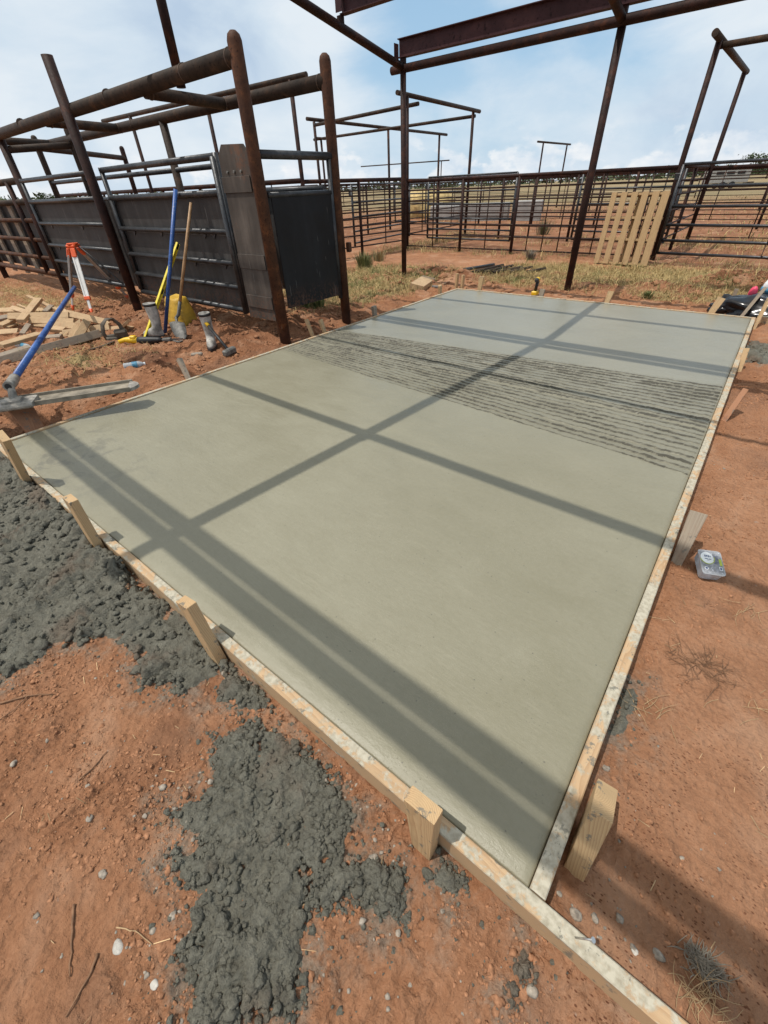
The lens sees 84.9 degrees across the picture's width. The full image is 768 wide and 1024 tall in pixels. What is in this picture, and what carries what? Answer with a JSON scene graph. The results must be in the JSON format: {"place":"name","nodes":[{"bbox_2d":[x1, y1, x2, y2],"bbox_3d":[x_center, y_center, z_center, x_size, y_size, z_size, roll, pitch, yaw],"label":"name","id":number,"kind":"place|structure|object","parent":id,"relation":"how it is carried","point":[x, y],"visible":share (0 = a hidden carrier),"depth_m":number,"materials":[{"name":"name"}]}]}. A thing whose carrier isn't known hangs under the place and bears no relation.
{"place":"outdoors","nodes":[
{"label":"outdoors","id":0,"kind":"place"},
{"bbox_2d":[0,175,767,1023],"bbox_3d":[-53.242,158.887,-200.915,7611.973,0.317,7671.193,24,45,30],"label":"ground","id":1,"kind":"structure","parent":0,"point":[728,741],"depth_m":1.23,"materials":[{"name":"soil"}]},
{"bbox_2d":[0,328,19,335],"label":"scrap board","id":2,"kind":"object","parent":1,"relation":"on","point":[7,332],"visible":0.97,"depth_m":5.62,"materials":[{"name":"brown wood"}]},
{"bbox_2d":[5,323,17,328],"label":"scrap board","id":3,"kind":"object","parent":1,"relation":"on","point":[11,326],"visible":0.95,"depth_m":5.90,"materials":[{"name":"brown wood"}]},
{"bbox_2d":[0,319,15,327],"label":"scrap board","id":4,"kind":"object","parent":3,"relation":"on","point":[4,323],"visible":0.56,"depth_m":5.87,"materials":[{"name":"brown wood"}]},
{"bbox_2d":[0,345,30,355],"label":"scrap board","id":5,"kind":"object","parent":1,"relation":"on","point":[15,350],"visible":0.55,"depth_m":4.87,"materials":[{"name":"brown wood"}]},
{"bbox_2d":[0,430,31,482],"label":"wooden stake","id":6,"kind":"object","parent":1,"relation":"on","point":[6,443],"visible":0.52,"depth_m":2.36,"materials":[{"name":"brown wood"}]},
{"bbox_2d":[0,308,44,313],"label":"scrap board","id":7,"kind":"object","parent":1,"relation":"on","point":[5,310],"visible":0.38,"depth_m":6.73,"materials":[{"name":"brown wood"}]},
{"bbox_2d":[19,323,31,334],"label":"scrap board","id":8,"kind":"object","parent":1,"relation":"on","point":[25,328],"visible":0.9,"depth_m":5.65,"materials":[{"name":"brown wood"}]},
{"bbox_2d":[8,407,43,432],"bbox_3d":[-2.639,-0.636,3.163,0.160,0.428,0.040,-36,5,-41],"label":"wooden stake","id":9,"kind":"object","parent":1,"relation":"on","point":[27,420],"visible":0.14,"depth_m":3.14,"materials":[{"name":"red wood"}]},
{"bbox_2d":[0,286,139,412],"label":"bull float","id":10,"kind":"object","parent":9,"relation":"on","point":[13,401],"visible":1,"depth_m":3.21,"materials":[{"name":"blue metal"}]},
{"bbox_2d":[32,192,62,199],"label":"tree","id":11,"kind":"object","parent":1,"relation":"on","point":[46,196],"visible":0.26,"depth_m":133.43,"materials":[{"name":"green plant"}]},
{"bbox_2d":[0,329,102,363],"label":"scrap board","id":12,"kind":"object","parent":1,"relation":"on","point":[61,344],"visible":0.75,"depth_m":5.03,"materials":[{"name":"grey wood"}]},
{"bbox_2d":[33,322,73,328],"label":"scrap board","id":13,"kind":"object","parent":1,"relation":"on","point":[68,325],"visible":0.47,"depth_m":5.75,"materials":[{"name":"brown wood"}]},
{"bbox_2d":[28,317,75,323],"bbox_3d":[-4.602,-2.644,5.817,0.723,0.085,0.039,6,0,9],"label":"scrap board","id":14,"kind":"object","parent":13,"relation":"on","point":[38,320],"visible":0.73,"depth_m":5.82,"materials":[{"name":"brown wood"}]},
{"bbox_2d":[7,312,69,319],"bbox_3d":[-4.853,-2.757,5.904,0.841,0.092,0.042,-1,-1,-1],"label":"scrap board","id":15,"kind":"object","parent":14,"relation":"on","point":[12,316],"visible":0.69,"depth_m":5.89,"materials":[{"name":"brown wood"}]},
{"bbox_2d":[16,298,42,322],"bbox_3d":[-5.081,-2.906,6.030,0.100,0.046,0.896,-7,45,-16],"label":"scrap board","id":16,"kind":"object","parent":15,"relation":"on","point":[32,306],"visible":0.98,"depth_m":5.98,"materials":[{"name":"brown wood"}]},
{"bbox_2d":[69,904,75,976],"bbox_3d":[-0.750,1.024,1.007,0.008,0.012,0.139,-19,41,-20],"label":"twig","id":17,"kind":"object","parent":1,"relation":"on","point":[72,927],"visible":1,"depth_m":1.01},
{"bbox_2d":[65,953,98,1017],"bbox_3d":[-0.678,1.067,0.949,0.013,0.013,0.099,3,38,7],"label":"twig","id":18,"kind":"object","parent":1,"relation":"on","point":[91,970],"visible":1,"depth_m":0.95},
{"bbox_2d":[62,494,104,547],"bbox_3d":[-1.421,0.122,2.048,0.086,0.455,0.038,23,44,32],"label":"wooden stake","id":19,"kind":"object","parent":1,"relation":"on","point":[75,507],"visible":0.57,"depth_m":1.96,"materials":[{"name":"brown wood"}]},
{"bbox_2d":[62,323,109,335],"bbox_3d":[-3.953,-2.413,5.580,0.570,0.090,0.039,-14,0,-9],"label":"scrap board","id":20,"kind":"object","parent":1,"relation":"on","point":[97,327],"visible":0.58,"depth_m":5.58,"materials":[{"name":"brown wood"}]},
{"bbox_2d":[50,326,66,332],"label":"scrap board","id":21,"kind":"object","parent":20,"relation":"on","point":[56,329],"visible":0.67,"depth_m":5.56,"materials":[{"name":"brown wood"}]},
{"bbox_2d":[65,310,110,324],"bbox_3d":[-4.147,-2.715,5.884,0.730,0.090,0.038,15,-4,9],"label":"scrap board","id":22,"kind":"object","parent":1,"relation":"on","point":[87,317],"visible":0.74,"depth_m":5.87,"materials":[{"name":"brown wood"}]},
{"bbox_2d":[68,318,127,357],"bbox_3d":[-3.475,-2.089,4.987,0.207,0.265,0.880,13,40,19],"label":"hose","id":23,"kind":"object","parent":1,"relation":"on","point":[120,333],"visible":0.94,"depth_m":5.21,"materials":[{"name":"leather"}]},
{"bbox_2d":[66,243,139,311],"bbox_3d":[-4.479,-3.724,6.653,0.824,0.937,0.981,24,45,30],"label":"survey tripod","id":24,"kind":"object","parent":1,"relation":"on","point":[71,252],"visible":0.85,"depth_m":6.43,"materials":[{"name":"orange plastic"}]},
{"bbox_2d":[112,938,122,954],"bbox_3d":[-0.631,1.033,0.995,0.034,0.015,0.023,24,45,30],"label":"stone","id":25,"kind":"object","parent":1,"relation":"on","point":[117,948],"visible":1,"depth_m":0.99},
{"bbox_2d":[123,361,145,368],"bbox_3d":[-2.599,-1.531,4.377,0.206,0.069,0.069,-17,40,-18],"label":"water bottle","id":26,"kind":"object","parent":1,"relation":"on","point":[135,364],"visible":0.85,"depth_m":4.35,"materials":[{"name":"clear plastic"}]},
{"bbox_2d":[118,335,183,343],"bbox_3d":[-2.821,-2.092,5.088,0.780,0.106,0.092,-4,38,-2],"label":"reciprocating saw","id":27,"kind":"object","parent":1,"relation":"on","point":[133,339],"visible":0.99,"depth_m":5.06,"materials":[{"name":"yellow plastic"}]},
{"bbox_2d":[142,302,164,336],"bbox_3d":[-2.920,-2.378,5.223,0.300,0.400,0.131,1,38,4],"label":"rubber boot","id":28,"kind":"object","parent":1,"relation":"on","point":[155,329],"visible":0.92,"depth_m":5.18,"materials":[{"name":"rubber"}]},
{"bbox_2d":[143,242,179,336],"bbox_3d":[-2.781,-2.760,5.250,0.049,0.979,0.844,24,45,30],"label":"spirit level","id":29,"kind":"object","parent":1,"relation":"on","point":[164,282],"visible":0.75,"depth_m":5.24,"materials":[{"name":"yellow paint"}]},
{"bbox_2d":[163,188,177,332],"bbox_3d":[-2.616,-3.003,5.133,0.640,1.495,0.044,-15,39,-16],"label":"extension pole","id":30,"kind":"object","parent":1,"relation":"on","point":[172,233],"visible":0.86,"depth_m":5.08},
{"bbox_2d":[0,29,351,344],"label":"cattle chute","id":31,"kind":"object","parent":1,"relation":"on","point":[256,246],"visible":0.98,"depth_m":5.06,"materials":[{"name":"metal"}]},
{"bbox_2d":[60,178,300,196],"bbox_3d":[-7.042,-8.906,13.158,13.189,1.966,0.100,23,45,30],"label":"pipe fence","id":32,"kind":"object","parent":1,"relation":"on","point":[267,182],"visible":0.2,"depth_m":11.78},
{"bbox_2d":[164,294,196,325],"bbox_3d":[-2.738,-2.691,5.633,0.436,0.382,0.293,24,45,30],"label":"yellow sack","id":33,"kind":"object","parent":1,"relation":"on","point":[187,315],"visible":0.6,"depth_m":5.52,"materials":[{"name":"plastic"}]},
{"bbox_2d":[169,202,192,338],"bbox_3d":[-2.459,-2.855,5.033,0.413,1.361,0.643,24,45,30],"label":"shovel","id":34,"kind":"object","parent":1,"relation":"on","point":[178,328],"visible":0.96,"depth_m":5.17,"materials":[{"name":"brown wood"}]},
{"bbox_2d":[176,358,190,378],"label":"wooden stake","id":35,"kind":"object","parent":1,"relation":"on","point":[182,366],"visible":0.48,"depth_m":3.89,"materials":[{"name":"grey wood"}]},
{"bbox_2d":[176,595,227,667],"bbox_3d":[-0.649,0.491,1.565,0.086,0.412,0.038,11,37,40],"label":"wooden stake","id":36,"kind":"object","parent":1,"relation":"on","point":[194,617],"visible":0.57,"depth_m":1.50,"materials":[{"name":"brown wood"}]},
{"bbox_2d":[101,71,307,192],"bbox_3d":[-4.733,-8.468,11.135,8.106,3.546,0.116,23,44,29],"label":"pipe gantry","id":37,"kind":"object","parent":1,"relation":"on","point":[232,91],"visible":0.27,"depth_m":9.39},
{"bbox_2d":[198,311,216,351],"bbox_3d":[-1.997,-2.048,4.766,0.131,0.370,0.300,-10,38,-10],"label":"rubber boot","id":38,"kind":"object","parent":1,"relation":"on","point":[204,316],"visible":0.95,"depth_m":4.76,"materials":[{"name":"rubber"}]},
{"bbox_2d":[204,322,235,356],"bbox_3d":[-1.848,-1.989,4.689,0.176,0.337,0.644,-25,43,-27],"label":"sledge hammer","id":39,"kind":"object","parent":1,"relation":"on","point":[227,351],"visible":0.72,"depth_m":4.63,"materials":[{"name":"grey metal"}]},
{"bbox_2d":[10,288,457,440],"bbox_3d":[-0.739,-2.012,4.882,0.032,0.098,6.290,24,45,30],"label":"form board","id":40,"kind":"object","parent":1,"relation":"on","point":[117,403],"visible":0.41,"depth_m":3.83,"materials":[{"name":"brown wood"}]},
{"bbox_2d":[304,319,314,336],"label":"wooden stake","id":41,"kind":"object","parent":1,"relation":"on","point":[309,327],"visible":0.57,"depth_m":4.96,"materials":[{"name":"brown wood"}]},
{"bbox_2d":[0,444,688,1023],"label":"form board","id":42,"kind":"object","parent":1,"relation":"on","point":[630,994],"visible":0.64,"depth_m":1.07,"materials":[{"name":"brown wood"}]},
{"bbox_2d":[304,177,407,255],"bbox_3d":[-0.581,-7.351,10.805,3.418,1.944,0.084,-32,46,-32],"label":"pipe fence","id":43,"kind":"object","parent":1,"relation":"on","point":[347,180],"visible":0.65,"depth_m":10.69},
{"bbox_2d":[348,182,409,245],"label":"steel gate","id":44,"kind":"structure","parent":43,"relation":"attached to","point":[353,216],"depth_m":11.22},
{"bbox_2d":[352,249,375,268],"bbox_3d":[-0.407,-5.546,9.203,0.649,0.364,0.660,24,45,30],"label":"weed plant","id":45,"kind":"object","parent":1,"relation":"on","point":[363,260],"visible":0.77,"depth_m":9.18,"materials":[{"name":"green plant"}]},
{"bbox_2d":[321,182,431,233],"bbox_3d":[0.085,-12.300,17.209,0.076,1.904,7.440,23,44,29],"label":"pipe fence","id":46,"kind":"object","parent":1,"relation":"on","point":[365,192],"visible":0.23,"depth_m":16.54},
{"bbox_2d":[393,181,461,222],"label":"steel gate","id":47,"kind":"structure","parent":46,"relation":"attached to","point":[425,193],"depth_m":16.06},
{"bbox_2d":[306,117,447,229],"bbox_3d":[0.139,-13.063,16.838,0.377,3.526,8.859,22,44,29],"label":"pipe gantry","id":48,"kind":"object","parent":1,"relation":"on","point":[314,120],"visible":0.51,"depth_m":16.10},
{"bbox_2d":[372,249,386,261],"bbox_3d":[-0.092,-6.221,10.118,0.521,0.310,0.498,24,45,30],"label":"weed plant","id":49,"kind":"object","parent":1,"relation":"on","point":[379,257],"visible":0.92,"depth_m":10.06,"materials":[{"name":"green plant"}]},
{"bbox_2d":[12,289,750,887],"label":"concrete slab","id":50,"kind":"structure","parent":1,"relation":"on","point":[418,545],"depth_m":2.19,"materials":[{"name":"concrete"}]},
{"bbox_2d":[0,265,767,1023],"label":"soil crumbs","id":51,"kind":"object","parent":1,"relation":"on","point":[496,999],"visible":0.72,"depth_m":1.29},
{"bbox_2d":[0,195,767,385],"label":"dry grass","id":52,"kind":"structure","parent":1,"relation":"on","point":[598,273],"depth_m":7.65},
{"bbox_2d":[0,169,767,199],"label":"distant scrub","id":53,"kind":"object","parent":1,"relation":"on","point":[514,182],"visible":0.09,"depth_m":342.24,"materials":[{"name":"green plant"}]},
{"bbox_2d":[0,338,767,1023],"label":"concrete spill","id":54,"kind":"object","parent":1,"relation":"on","point":[62,578],"visible":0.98,"depth_m":1.21,"materials":[{"name":"concrete"}]},
{"bbox_2d":[5,515,767,1023],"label":"straw litter","id":55,"kind":"object","parent":1,"relation":"on","point":[381,863],"visible":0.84,"depth_m":1.21,"materials":[{"name":"beige plant"}]},
{"bbox_2d":[28,461,754,1023],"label":"gravel","id":56,"kind":"structure","parent":1,"relation":"on","point":[362,921],"depth_m":1.03,"materials":[{"name":"stone"}]},
{"bbox_2d":[313,90,480,248],"bbox_3d":[-1.182,-11.177,14.466,7.990,3.526,5.046,24,45,30],"label":"pipe gantry","id":57,"kind":"object","parent":1,"relation":"on","point":[429,100],"visible":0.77,"depth_m":12.00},
{"bbox_2d":[361,160,449,187],"bbox_3d":[1.259,-21.249,27.862,6.538,2.951,0.111,20,43,26],"label":"pipe gantry","id":58,"kind":"object","parent":1,"relation":"on","point":[410,163],"visible":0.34,"depth_m":26.56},
{"bbox_2d":[410,275,434,289],"bbox_3d":[0.683,-4.016,7.374,0.240,0.091,0.787,20,42,9],"label":"wood block","id":59,"kind":"object","parent":1,"relation":"on","point":[423,282],"depth_m":7.21,"materials":[{"name":"brown wood"}]},
{"bbox_2d":[404,786,442,860],"bbox_3d":[0.104,0.836,1.085,0.086,0.395,0.038,22,43,32],"label":"wooden stake","id":60,"kind":"object","parent":1,"relation":"on","point":[424,814],"visible":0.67,"depth_m":0.99,"materials":[{"name":"brown wood"}]},
{"bbox_2d":[422,867,432,879],"bbox_3d":[0.112,0.934,1.084,0.029,0.020,0.027,-4,38,-2],"label":"stone","id":61,"kind":"object","parent":1,"relation":"on","point":[427,873],"visible":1,"depth_m":1.08,"materials":[{"name":"stone"}]},
{"bbox_2d":[410,190,455,218],"bbox_3d":[2.499,-17.241,23.604,2.910,1.464,2.757,-5,38,-3],"label":"hay heap","id":62,"kind":"object","parent":1,"relation":"on","point":[418,207],"visible":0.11,"depth_m":22.86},
{"bbox_2d":[409,178,466,241],"bbox_3d":[1.655,-9.126,12.986,0.076,1.880,3.812,21,43,27],"label":"pipe fence","id":63,"kind":"object","parent":1,"relation":"on","point":[438,198],"visible":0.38,"depth_m":12.74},
{"bbox_2d":[426,171,518,241],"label":"steel gate","id":64,"kind":"structure","parent":63,"relation":"attached to","point":[485,190],"depth_m":11.24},
{"bbox_2d":[156,0,744,290],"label":"steel roof frame","id":65,"kind":"object","parent":1,"relation":"on","point":[540,13],"visible":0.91,"depth_m":5.42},
{"bbox_2d":[327,175,595,211],"bbox_3d":[-1.484,-22.308,30.269,31.174,1.889,0.074,21,43,27],"label":"pipe fence","id":66,"kind":"object","parent":1,"relation":"on","point":[545,192],"visible":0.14,"depth_m":25.93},
{"bbox_2d":[463,263,494,269],"bbox_3d":[1.915,-5.010,8.596,1.174,0.094,0.060,-32,46,-33],"label":"loose pipe","id":67,"kind":"object","parent":1,"relation":"on","point":[481,266],"visible":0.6,"depth_m":8.62,"materials":[{"name":"metal"}]},
{"bbox_2d":[470,264,503,272],"bbox_3d":[2.099,-4.924,8.497,1.110,0.062,0.060,-32,47,-33],"label":"loose pipe","id":68,"kind":"object","parent":1,"relation":"on","point":[487,268],"visible":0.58,"depth_m":8.46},
{"bbox_2d":[525,248,536,259],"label":"weed plant","id":69,"kind":"object","parent":1,"relation":"on","point":[532,254],"visible":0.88,"depth_m":9.55,"materials":[{"name":"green plant"}]},
{"bbox_2d":[526,984,538,998],"bbox_3d":[0.325,1.050,0.919,0.026,0.015,0.021,15,41,21],"label":"stone","id":70,"kind":"object","parent":1,"relation":"on","point":[532,992],"visible":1,"depth_m":0.92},
{"bbox_2d":[531,277,539,295],"bbox_3d":[2.287,-3.401,6.329,0.084,0.236,0.180,24,45,30],"label":"cordless drill","id":71,"kind":"object","parent":1,"relation":"on","point":[535,292],"visible":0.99,"depth_m":6.33,"materials":[{"name":"yellow plastic"}]},
{"bbox_2d":[407,165,677,256],"bbox_3d":[3.139,-6.967,10.127,6.340,1.870,0.076,24,45,30],"label":"pipe fence","id":72,"kind":"object","parent":1,"relation":"on","point":[519,176],"visible":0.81,"depth_m":9.78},
{"bbox_2d":[535,217,556,234],"bbox_3d":[5.228,-9.323,13.666,0.777,0.501,0.817,7,39,12],"label":"weed plant","id":73,"kind":"object","parent":1,"relation":"on","point":[540,230],"visible":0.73,"depth_m":13.67,"materials":[{"name":"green plant"}]},
{"bbox_2d":[537,141,570,207],"bbox_3d":[10.232,-20.513,25.933,0.171,3.526,4.704,26,46,32],"label":"pipe gantry","id":74,"kind":"object","parent":1,"relation":"on","point":[559,143],"visible":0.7,"depth_m":25.26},
{"bbox_2d":[341,170,767,201],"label":"pipe fence","id":75,"kind":"object","parent":1,"relation":"on","point":[567,179],"visible":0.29,"depth_m":36.52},
{"bbox_2d":[569,907,581,921],"bbox_3d":[0.462,0.971,1.014,0.030,0.014,0.023,24,45,30],"label":"stone","id":76,"kind":"object","parent":1,"relation":"on","point":[575,914],"visible":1,"depth_m":1.01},
{"bbox_2d":[454,168,698,241],"bbox_3d":[4.846,-8.522,12.011,6.745,1.888,0.080,28,47,33],"label":"pipe fence","id":77,"kind":"object","parent":1,"relation":"on","point":[573,205],"visible":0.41,"depth_m":12.13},
{"bbox_2d":[564,779,617,881],"bbox_3d":[0.521,0.871,1.095,0.050,0.308,0.130,22,15,31],"label":"wooden stake","id":78,"kind":"object","parent":1,"relation":"on","point":[595,823],"visible":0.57,"depth_m":1.05,"materials":[{"name":"brown wood"}]},
{"bbox_2d":[432,169,767,229],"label":"pipe fence","id":79,"kind":"object","parent":1,"relation":"on","point":[764,209],"visible":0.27,"depth_m":15.28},
{"bbox_2d":[458,288,751,318],"bbox_3d":[2.707,-2.874,5.808,3.835,0.097,0.032,24,45,30],"label":"form board","id":80,"kind":"object","parent":1,"relation":"on","point":[610,303],"visible":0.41,"depth_m":5.56,"materials":[{"name":"brown wood"}]},
{"bbox_2d":[593,191,670,265],"bbox_3d":[4.884,-5.599,8.327,1.078,1.204,0.364,28,47,33],"label":"wooden pallet","id":81,"kind":"object","parent":1,"relation":"on","point":[637,218],"visible":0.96,"depth_m":8.25,"materials":[{"name":"brown wood"}]},
{"bbox_2d":[528,317,755,901],"bbox_3d":[2.302,-0.634,2.925,0.041,0.099,6.290,24,45,30],"label":"form board","id":82,"kind":"object","parent":1,"relation":"on","point":[547,865],"visible":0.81,"depth_m":1.35,"materials":[{"name":"brown wood"}]},
{"bbox_2d":[620,689,677,742],"bbox_3d":[0.873,0.663,1.378,0.180,0.017,0.168,8,39,13],"label":"root clump","id":83,"kind":"object","parent":1,"relation":"on","point":[650,707],"visible":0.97,"depth_m":1.39,"materials":[{"name":"plant"}]},
{"bbox_2d":[652,947,665,962],"bbox_3d":[0.626,1.010,0.955,0.028,0.013,0.021,24,45,30],"label":"stone","id":84,"kind":"object","parent":1,"relation":"on","point":[659,956],"visible":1,"depth_m":0.95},
{"bbox_2d":[588,168,767,210],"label":"pipe fence","id":85,"kind":"object","parent":1,"relation":"on","point":[764,194],"visible":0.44,"depth_m":20.05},
{"bbox_2d":[663,165,710,249],"bbox_3d":[6.795,-6.758,9.629,0.076,1.882,3.700,24,45,30],"label":"pipe fence","id":86,"kind":"object","parent":1,"relation":"on","point":[689,191],"visible":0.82,"depth_m":9.45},
{"bbox_2d":[570,168,688,243],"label":"steel gate","id":87,"kind":"structure","parent":86,"relation":"attached to","point":[581,180],"depth_m":9.88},
{"bbox_2d":[671,510,707,565],"bbox_3d":[1.369,0.169,1.926,0.068,0.356,0.045,23,13,31],"label":"wooden stake","id":88,"kind":"object","parent":1,"relation":"on","point":[693,524],"visible":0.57,"depth_m":1.90,"materials":[{"name":"brown wood"}]},
{"bbox_2d":[667,934,742,1002],"bbox_3d":[0.708,1.000,0.929,0.130,0.039,0.096,24,45,30],"label":"weed tuft","id":89,"kind":"object","parent":1,"relation":"on","point":[706,966],"visible":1,"depth_m":0.93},
{"bbox_2d":[668,957,743,1023],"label":"weed tuft","id":90,"kind":"object","parent":1,"relation":"on","point":[694,998],"visible":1,"depth_m":0.90,"materials":[{"name":"plant"}]},
{"bbox_2d":[663,628,753,701],"bbox_3d":[1.129,0.532,1.518,0.256,0.023,0.266,-11,38,-11],"label":"root clump","id":91,"kind":"object","parent":1,"relation":"on","point":[719,670],"visible":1,"depth_m":1.50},
{"bbox_2d":[650,28,767,260],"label":"pipe gantry","id":92,"kind":"object","parent":1,"relation":"on","point":[722,42],"visible":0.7,"depth_m":7.82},
{"bbox_2d":[694,549,725,579],"bbox_3d":[1.427,0.236,1.844,0.090,0.084,0.128,8,39,13],"label":"plastic tub","id":93,"kind":"object","parent":1,"relation":"on","point":[709,564],"visible":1,"depth_m":1.83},
{"bbox_2d":[655,158,767,258],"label":"steel gate","id":94,"kind":"structure","parent":1,"relation":"on","point":[678,176],"depth_m":7.55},
{"bbox_2d":[708,296,724,312],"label":"wooden stake","id":95,"kind":"object","parent":1,"relation":"on","point":[718,302],"visible":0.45,"depth_m":5.02,"materials":[{"name":"brown wood"}]},
{"bbox_2d":[701,169,753,188],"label":"stock trailer","id":96,"kind":"object","parent":1,"relation":"on","point":[729,181],"visible":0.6,"depth_m":48.76,"materials":[{"name":"grey metal"}]},
{"bbox_2d":[690,163,767,238],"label":"pipe fence","id":97,"kind":"object","parent":1,"relation":"on","point":[743,166],"visible":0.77,"depth_m":10.09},
{"bbox_2d":[721,388,748,421],"bbox_3d":[2.476,-0.709,3.013,0.035,0.080,0.364,35,96,30],"label":"wooden stake","id":98,"kind":"object","parent":1,"relation":"on","point":[734,405],"visible":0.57,"depth_m":2.98,"materials":[{"name":"orange wood"}]},
{"bbox_2d":[706,293,767,317],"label":"black bag","id":99,"kind":"object","parent":1,"relation":"on","point":[736,305],"visible":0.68,"depth_m":5.03,"materials":[{"name":"plastic"}]},
{"bbox_2d":[736,348,749,371],"bbox_3d":[3.193,-1.302,3.764,0.040,0.309,0.060,19,10,31],"label":"wooden stake","id":100,"kind":"object","parent":1,"relation":"on","point":[744,354],"visible":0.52,"depth_m":3.73,"materials":[{"name":"brown wood"}]},
{"bbox_2d":[738,151,767,178],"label":"tree","id":101,"kind":"object","parent":1,"relation":"on","point":[751,156],"visible":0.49,"depth_m":106.52,"materials":[{"name":"green plant"}]},
{"bbox_2d":[740,287,766,315],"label":"wooden stake","id":102,"kind":"object","parent":1,"relation":"on","point":[755,299],"visible":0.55,"depth_m":4.88,"materials":[{"name":"brown wood"}]},
{"bbox_2d":[752,298,767,328],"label":"wooden stake","id":103,"kind":"object","parent":1,"relation":"on","point":[761,313],"visible":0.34,"depth_m":4.68,"materials":[{"name":"brown wood"}]},
{"label":"scrap board","id":104,"kind":"object","parent":1,"relation":"on","visible":0},
{"bbox_2d":[0,332,39,347],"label":"scrap board","id":105,"kind":"object","parent":104,"relation":"on","point":[19,340],"visible":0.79,"depth_m":5.08,"materials":[{"name":"brown wood"}]},
{"label":"scrap board","id":106,"kind":"object","parent":1,"relation":"on","visible":0},
{"bbox_2d":[73,319,90,335],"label":"scrap board","id":107,"kind":"object","parent":106,"relation":"on","point":[83,327],"visible":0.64,"depth_m":5.41,"materials":[{"name":"brown wood"}]},
{"bbox_2d":[68,319,80,336],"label":"scrap board","id":108,"kind":"object","parent":107,"relation":"on","point":[76,324],"visible":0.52,"depth_m":5.40,"materials":[{"name":"brown wood"}]},
{"bbox_2d":[0,0,767,199],"label":"sky","id":109,"kind":"structure","parent":0,"point":[553,91],"materials":[{"name":"blue"}]},
{"bbox_2d":[430,205,458,220],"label":"concrete block","id":110,"kind":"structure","parent":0,"point":[443,215],"depth_m":21.17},
{"bbox_2d":[458,202,510,220],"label":"concrete block","id":111,"kind":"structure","parent":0,"point":[492,208],"depth_m":19.75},
{"bbox_2d":[510,200,543,220],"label":"concrete block","id":112,"kind":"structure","parent":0,"point":[528,214],"depth_m":18.92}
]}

